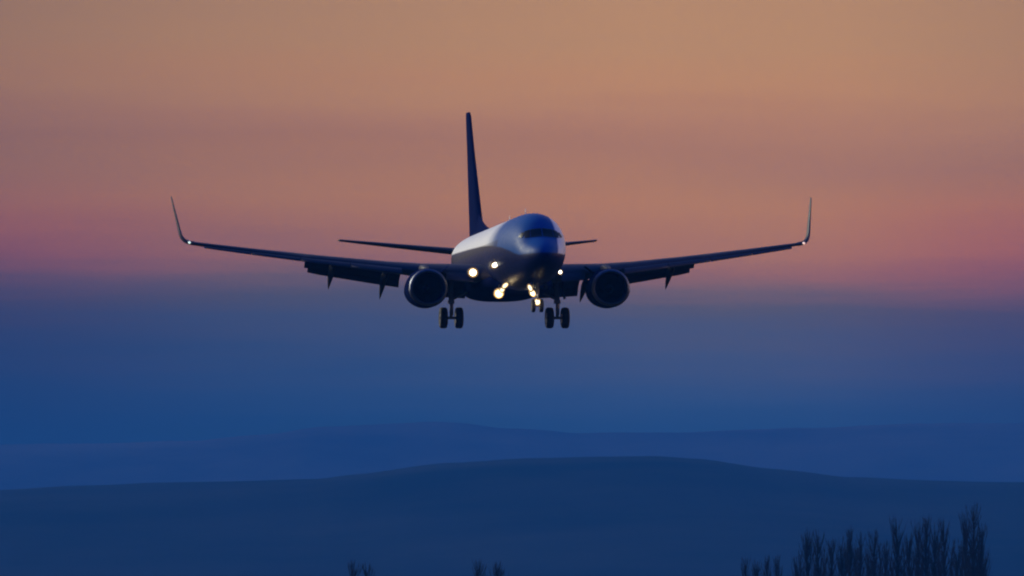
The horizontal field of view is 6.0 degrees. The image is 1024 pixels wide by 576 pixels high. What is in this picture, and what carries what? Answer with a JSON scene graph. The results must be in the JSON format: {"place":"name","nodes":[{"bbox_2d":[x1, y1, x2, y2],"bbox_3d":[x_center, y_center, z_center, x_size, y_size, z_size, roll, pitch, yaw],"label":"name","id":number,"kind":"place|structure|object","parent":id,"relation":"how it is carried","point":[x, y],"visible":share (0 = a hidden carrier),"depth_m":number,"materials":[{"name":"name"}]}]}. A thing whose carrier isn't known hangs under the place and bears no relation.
{"place":"outdoors","nodes":[
{"label":"outdoors","id":0,"kind":"place"},
{"bbox_2d":[171,112,811,327],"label":"airliner","id":1,"kind":"object","parent":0,"point":[520,258],"visible":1,"depth_m":515.88,"materials":[{"name":"paint"}]},
{"bbox_2d":[0,456,1023,575],"bbox_3d":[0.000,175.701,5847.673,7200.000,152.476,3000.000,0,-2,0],"label":"hill","id":2,"kind":"structure","parent":0,"point":[627,516],"depth_m":5298.48,"materials":[{"name":"blue"}]},
{"bbox_2d":[0,422,1023,489],"bbox_3d":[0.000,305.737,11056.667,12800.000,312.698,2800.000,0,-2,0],"label":"mountain","id":3,"kind":"structure","parent":0,"point":[980,452],"depth_m":10801.85,"materials":[{"name":"blue"}]},
{"bbox_2d":[0,0,1023,444],"label":"sky","id":4,"kind":"structure","parent":0,"point":[642,129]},
{"bbox_3d":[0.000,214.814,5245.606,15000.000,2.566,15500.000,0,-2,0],"label":"ground","id":5,"kind":"structure","parent":0,"visible":0},
{"bbox_2d":[348,560,362,575],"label":"poplar tree","id":6,"kind":"object","parent":5,"relation":"on","point":[352,572],"visible":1,"depth_m":1059.51,"materials":[{"name":"black plant"}]},
{"bbox_2d":[360,562,374,575],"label":"poplar tree","id":7,"kind":"object","parent":5,"relation":"on","point":[366,572],"visible":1,"depth_m":1059.39,"materials":[{"name":"black plant"}]},
{"bbox_2d":[471,559,486,575],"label":"poplar tree","id":8,"kind":"object","parent":5,"relation":"on","point":[477,573],"visible":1,"depth_m":1059.34,"materials":[{"name":"black plant"}]},
{"bbox_2d":[488,561,508,575],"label":"poplar tree","id":9,"kind":"object","parent":5,"relation":"on","point":[498,572],"visible":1,"depth_m":1059.21,"materials":[{"name":"black plant"}]},
{"bbox_2d":[740,555,753,575],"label":"poplar tree","id":10,"kind":"object","parent":5,"relation":"on","point":[745,571],"visible":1,"depth_m":1114.47,"materials":[{"name":"black plant"}]},
{"bbox_2d":[752,560,760,575],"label":"poplar tree","id":11,"kind":"object","parent":5,"relation":"on","point":[756,573],"visible":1,"depth_m":1119.38,"materials":[{"name":"black plant"}]},
{"bbox_2d":[760,556,771,575],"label":"poplar tree","id":12,"kind":"object","parent":5,"relation":"on","point":[767,567],"visible":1,"depth_m":1124.46,"materials":[{"name":"black plant"}]},
{"bbox_2d":[773,554,782,575],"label":"poplar tree","id":13,"kind":"object","parent":5,"relation":"on","point":[777,568],"visible":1,"depth_m":1129.32,"materials":[{"name":"black plant"}]},
{"bbox_2d":[791,556,800,575],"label":"poplar tree","id":14,"kind":"object","parent":5,"relation":"on","point":[796,571],"visible":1,"depth_m":1089.42,"materials":[{"name":"black plant"}]},
{"bbox_2d":[797,546,804,575],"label":"poplar tree","id":15,"kind":"object","parent":5,"relation":"on","point":[800,562],"visible":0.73,"depth_m":1159.39,"materials":[{"name":"black plant"}]},
{"bbox_2d":[799,528,814,575],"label":"poplar tree","id":16,"kind":"object","parent":5,"relation":"on","point":[807,546],"visible":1,"depth_m":1103.47,"materials":[{"name":"black plant"}]},
{"bbox_2d":[810,529,825,575],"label":"poplar tree","id":17,"kind":"object","parent":5,"relation":"on","point":[818,571],"visible":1,"depth_m":1094.50,"materials":[{"name":"black plant"}]},
{"bbox_2d":[819,542,828,575],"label":"poplar tree","id":18,"kind":"object","parent":5,"relation":"on","point":[824,559],"visible":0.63,"depth_m":1188.43,"materials":[{"name":"black plant"}]},
{"bbox_2d":[823,536,838,575],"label":"poplar tree","id":19,"kind":"object","parent":5,"relation":"on","point":[830,561],"visible":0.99,"depth_m":1108.48,"materials":[{"name":"black plant"}]},
{"bbox_2d":[833,538,847,575],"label":"poplar tree","id":20,"kind":"object","parent":5,"relation":"on","point":[841,567],"visible":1,"depth_m":1099.40,"materials":[{"name":"black plant"}]},
{"bbox_2d":[844,525,858,575],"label":"poplar tree","id":21,"kind":"object","parent":5,"relation":"on","point":[850,549],"visible":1,"depth_m":1090.48,"materials":[{"name":"black plant"}]},
{"bbox_2d":[851,545,860,575],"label":"poplar tree","id":22,"kind":"object","parent":5,"relation":"on","point":[856,560],"visible":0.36,"depth_m":1184.40,"materials":[{"name":"black plant"}]},
{"bbox_2d":[853,532,866,575],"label":"poplar tree","id":23,"kind":"object","parent":5,"relation":"on","point":[859,560],"visible":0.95,"depth_m":1104.50,"materials":[{"name":"black plant"}]},
{"bbox_2d":[861,545,873,575],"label":"poplar tree","id":24,"kind":"object","parent":5,"relation":"on","point":[867,565],"visible":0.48,"depth_m":1182.47,"materials":[{"name":"black plant"}]},
{"bbox_2d":[861,529,885,575],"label":"poplar tree","id":25,"kind":"object","parent":5,"relation":"on","point":[874,564],"visible":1,"depth_m":1095.38,"materials":[{"name":"black plant"}]},
{"bbox_2d":[880,541,890,575],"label":"poplar tree","id":26,"kind":"object","parent":5,"relation":"on","point":[885,562],"visible":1,"depth_m":1109.43,"materials":[{"name":"black plant"}]},
{"bbox_2d":[887,540,895,575],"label":"poplar tree","id":27,"kind":"object","parent":5,"relation":"on","point":[891,559],"visible":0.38,"depth_m":1178.42,"materials":[{"name":"black plant"}]},
{"bbox_2d":[888,511,907,575],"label":"poplar tree","id":28,"kind":"object","parent":5,"relation":"on","point":[897,559],"visible":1,"depth_m":1100.43,"materials":[{"name":"black plant"}]},
{"bbox_2d":[900,530,919,575],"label":"poplar tree","id":29,"kind":"object","parent":5,"relation":"on","point":[909,569],"visible":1,"depth_m":1091.41,"materials":[{"name":"black plant"}]},
{"bbox_2d":[912,516,924,575],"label":"poplar tree","id":30,"kind":"object","parent":5,"relation":"on","point":[917,551],"visible":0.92,"depth_m":1105.51,"materials":[{"name":"black plant"}]},
{"bbox_2d":[915,515,941,575],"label":"poplar tree","id":31,"kind":"object","parent":5,"relation":"on","point":[926,550],"visible":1,"depth_m":1096.51,"materials":[{"name":"black plant"}]},
{"bbox_2d":[927,525,941,575],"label":"poplar tree","id":32,"kind":"object","parent":5,"relation":"on","point":[934,545],"visible":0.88,"depth_m":1110.47,"materials":[{"name":"black plant"}]},
{"bbox_2d":[931,536,942,574],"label":"poplar tree","id":33,"kind":"object","parent":5,"relation":"on","point":[938,559],"visible":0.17,"depth_m":1172.39,"materials":[{"name":"black plant"}]},
{"bbox_2d":[934,518,955,575],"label":"poplar tree","id":34,"kind":"object","parent":5,"relation":"on","point":[943,557],"visible":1,"depth_m":1101.44,"materials":[{"name":"black plant"}]},
{"bbox_2d":[946,538,955,574],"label":"poplar tree","id":35,"kind":"object","parent":5,"relation":"on","point":[953,545],"visible":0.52,"depth_m":1170.47,"materials":[{"name":"black plant"}]},
{"bbox_2d":[949,546,962,575],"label":"poplar tree","id":36,"kind":"object","parent":5,"relation":"on","point":[956,566],"visible":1,"depth_m":1092.51,"materials":[{"name":"black plant"}]},
{"bbox_2d":[957,538,964,573],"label":"poplar tree","id":37,"kind":"object","parent":5,"relation":"on","point":[961,556],"visible":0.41,"depth_m":1168.48,"materials":[{"name":"black plant"}]},
{"bbox_2d":[956,514,976,575],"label":"poplar tree","id":38,"kind":"object","parent":5,"relation":"on","point":[965,542],"visible":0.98,"depth_m":1106.47,"materials":[{"name":"black plant"}]},
{"bbox_2d":[957,504,989,575],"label":"poplar tree","id":39,"kind":"object","parent":5,"relation":"on","point":[975,569],"visible":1,"depth_m":1097.50,"materials":[{"name":"black plant"}]},
{"bbox_2d":[971,523,991,575],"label":"poplar tree","id":40,"kind":"object","parent":5,"relation":"on","point":[981,552],"visible":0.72,"depth_m":1111.50,"materials":[{"name":"black plant"}]}
]}

